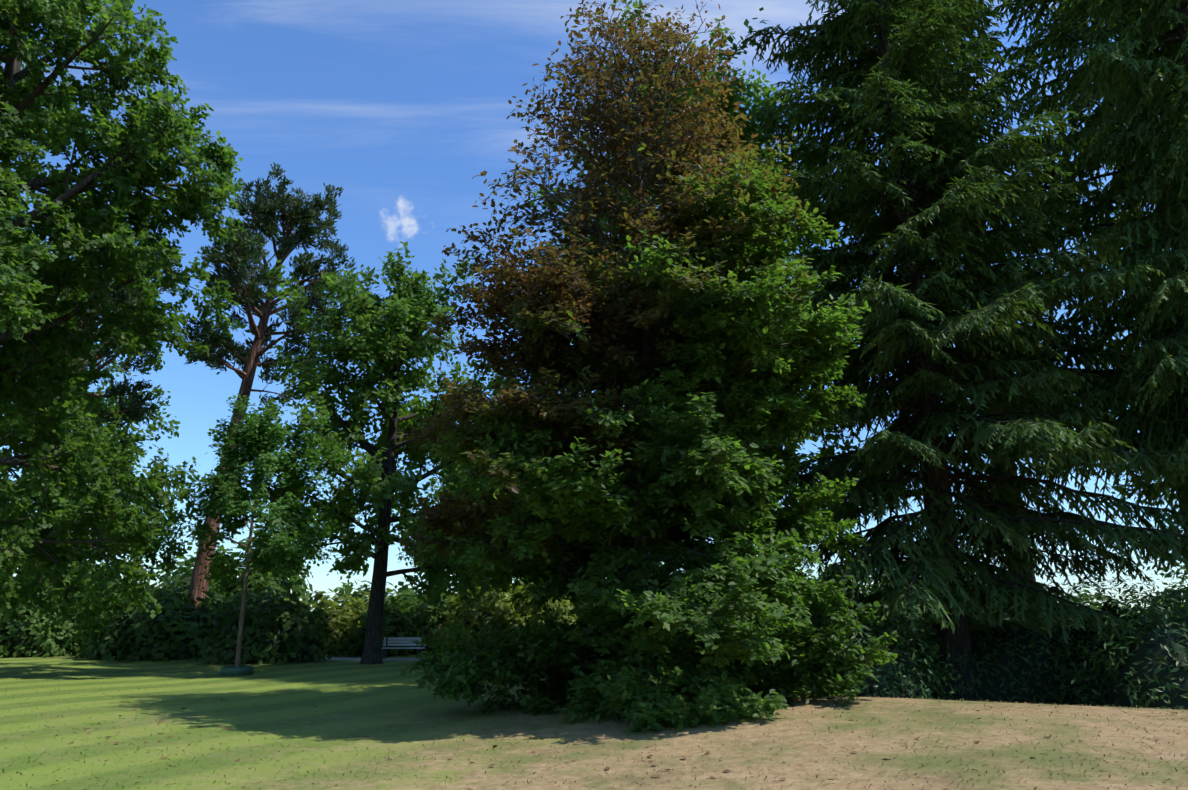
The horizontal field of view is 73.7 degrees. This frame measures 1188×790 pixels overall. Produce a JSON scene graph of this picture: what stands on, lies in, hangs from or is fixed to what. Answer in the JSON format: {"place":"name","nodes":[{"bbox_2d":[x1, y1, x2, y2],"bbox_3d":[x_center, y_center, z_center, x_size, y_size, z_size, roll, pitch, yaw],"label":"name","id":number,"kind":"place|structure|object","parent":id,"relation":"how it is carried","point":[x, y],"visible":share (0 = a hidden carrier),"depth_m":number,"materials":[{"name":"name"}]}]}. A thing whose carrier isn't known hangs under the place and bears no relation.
{"place":"outdoors","nodes":[
{"label":"outdoors","id":0,"kind":"place"},
{"bbox_2d":[321,657,428,660],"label":"path","id":1,"kind":"structure","parent":0,"point":[386,659],"depth_m":33.05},
{"bbox_2d":[381,637,426,659],"bbox_3d":[-8.017,10.650,33.303,1.800,0.880,0.592,0,-15,-1],"label":"bench","id":2,"kind":"object","parent":1,"relation":"on","point":[397,641],"visible":0.9,"depth_m":33.55,"materials":[{"name":"grey wood"}]},
{"bbox_2d":[0,654,1187,789],"bbox_3d":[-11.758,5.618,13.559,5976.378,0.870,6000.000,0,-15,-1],"label":"ground","id":3,"kind":"structure","parent":0,"point":[65,671],"depth_m":10.79,"materials":[{"name":"green plant"}]},
{"bbox_2d":[0,227,182,592],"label":"tree","id":4,"kind":"object","parent":3,"relation":"on","point":[133,410],"visible":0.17,"depth_m":38.80,"materials":[{"name":"green plant"}]},
{"bbox_2d":[0,311,183,573],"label":"tree","id":5,"kind":"object","parent":3,"relation":"on","point":[125,438],"visible":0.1,"depth_m":52.23,"materials":[{"name":"green plant"}]},
{"bbox_2d":[0,386,189,600],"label":"tree","id":6,"kind":"object","parent":3,"relation":"on","point":[25,482],"visible":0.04,"depth_m":42.22,"materials":[{"name":"green plant"}]},
{"bbox_2d":[0,0,246,648],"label":"tree","id":7,"kind":"object","parent":3,"relation":"on","point":[65,211],"visible":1,"depth_m":25.86,"materials":[{"name":"green plant"}]},
{"bbox_2d":[0,577,339,665],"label":"shrubs","id":8,"kind":"object","parent":3,"relation":"on","point":[273,631],"visible":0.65,"depth_m":31.63,"materials":[{"name":"green plant"}]},
{"bbox_2d":[219,665,253,675],"bbox_3d":[-11.218,8.657,24.874,1.000,0.270,1.000,0,-15,-1],"label":"watering ring","id":9,"kind":"object","parent":3,"relation":"on","point":[241,670],"visible":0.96,"depth_m":24.50,"materials":[{"name":"plastic"}]},
{"bbox_2d":[152,394,352,666],"bbox_3d":[-11.427,4.496,26.235,6.020,9.176,5.098,0,-15,-1],"label":"young tree","id":10,"kind":"object","parent":3,"relation":"on","point":[254,439],"visible":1,"depth_m":25.88,"materials":[{"name":"green plant"}]},
{"bbox_2d":[180,162,356,609],"bbox_3d":[-16.616,0.018,38.485,8.569,23.526,8.446,0,-15,-1],"label":"pine","id":11,"kind":"object","parent":3,"relation":"on","point":[235,255],"visible":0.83,"depth_m":39.47,"materials":[{"name":"green plant"}]},
{"bbox_2d":[248,241,519,664],"bbox_3d":[-7.675,2.397,32.642,11.068,16.632,11.974,0,-15,-1],"label":"tree","id":12,"kind":"object","parent":3,"relation":"on","point":[378,479],"visible":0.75,"depth_m":31.18,"materials":[{"name":"green plant"}]},
{"bbox_2d":[396,454,498,592],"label":"tree","id":13,"kind":"object","parent":3,"relation":"on","point":[409,549],"depth_m":63.76,"materials":[{"name":"green plant"}]},
{"bbox_2d":[392,447,525,601],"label":"tree","id":14,"kind":"object","parent":3,"relation":"on","point":[437,491],"visible":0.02,"depth_m":44.64,"materials":[{"name":"green plant"}]},
{"bbox_2d":[259,582,663,655],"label":"shrubs","id":15,"kind":"object","parent":3,"relation":"on","point":[337,625],"visible":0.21,"depth_m":36.69,"materials":[{"name":"green plant"}]},
{"bbox_2d":[225,569,835,656],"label":"shrubs","id":16,"kind":"object","parent":3,"relation":"on","point":[396,623],"visible":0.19,"depth_m":36.64,"materials":[{"name":"green plant"}]},
{"bbox_2d":[3,696,1175,789],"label":"fallen leaves","id":17,"kind":"object","parent":3,"relation":"on","point":[650,755],"visible":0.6,"depth_m":10.47,"materials":[{"name":"brown plant"}]},
{"bbox_2d":[1,506,1187,639],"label":"hedge","id":18,"kind":"object","parent":3,"relation":"on","point":[293,583],"visible":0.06,"depth_m":58.44,"materials":[{"name":"green plant"}]},
{"bbox_2d":[562,149,713,635],"bbox_3d":[1.945,-1.065,34.185,8.366,24.000,7.940,-12,-19,37],"label":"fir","id":19,"kind":"object","parent":3,"relation":"on","point":[659,563],"depth_m":32.93,"materials":[{"name":"green plant"}]},
{"bbox_2d":[398,0,897,732],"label":"tree","id":20,"kind":"object","parent":3,"relation":"on","point":[678,324],"visible":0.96,"depth_m":14.46,"materials":[{"name":"green plant"}]},
{"bbox_2d":[527,0,906,547],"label":"tree","id":21,"kind":"object","parent":3,"relation":"on","point":[740,97],"visible":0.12,"depth_m":26.64,"materials":[{"name":"green plant"}]},
{"bbox_2d":[749,333,839,576],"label":"tree","id":22,"kind":"object","parent":3,"relation":"on","point":[800,440],"depth_m":47.23,"materials":[{"name":"green plant"}]},
{"bbox_2d":[735,549,1187,709],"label":"hedge","id":23,"kind":"object","parent":3,"relation":"on","point":[1013,661],"visible":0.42,"depth_m":18.35,"materials":[{"name":"green plant"}]},
{"bbox_2d":[739,0,1187,700],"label":"fir","id":24,"kind":"object","parent":3,"relation":"on","point":[885,84],"visible":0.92,"depth_m":20.25,"materials":[{"name":"green plant"}]},
{"bbox_2d":[840,0,1153,629],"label":"conifer tree","id":25,"kind":"object","parent":3,"relation":"on","point":[1051,354],"visible":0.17,"depth_m":25.82,"materials":[{"name":"green plant"}]},
{"bbox_2d":[986,0,1187,535],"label":"conifer tree","id":26,"kind":"object","parent":3,"relation":"on","point":[1067,18],"visible":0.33,"depth_m":27.73,"materials":[{"name":"green plant"}]},
{"bbox_2d":[1033,0,1187,535],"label":"spruce","id":27,"kind":"object","parent":3,"relation":"on","point":[1166,374],"visible":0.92,"depth_m":20.65,"materials":[{"name":"green plant"}]},
{"bbox_2d":[1095,390,1187,586],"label":"tree","id":28,"kind":"object","parent":3,"relation":"on","point":[1121,489],"visible":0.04,"depth_m":44.14,"materials":[{"name":"green plant"}]},
{"bbox_2d":[1119,83,1187,613],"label":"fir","id":29,"kind":"object","parent":3,"relation":"on","point":[1179,531],"visible":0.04,"depth_m":32.36,"materials":[{"name":"green plant"}]},
{"bbox_2d":[0,0,1187,612],"label":"sky","id":30,"kind":"structure","parent":0,"point":[398,105],"materials":[{"name":"blue"}]}
]}

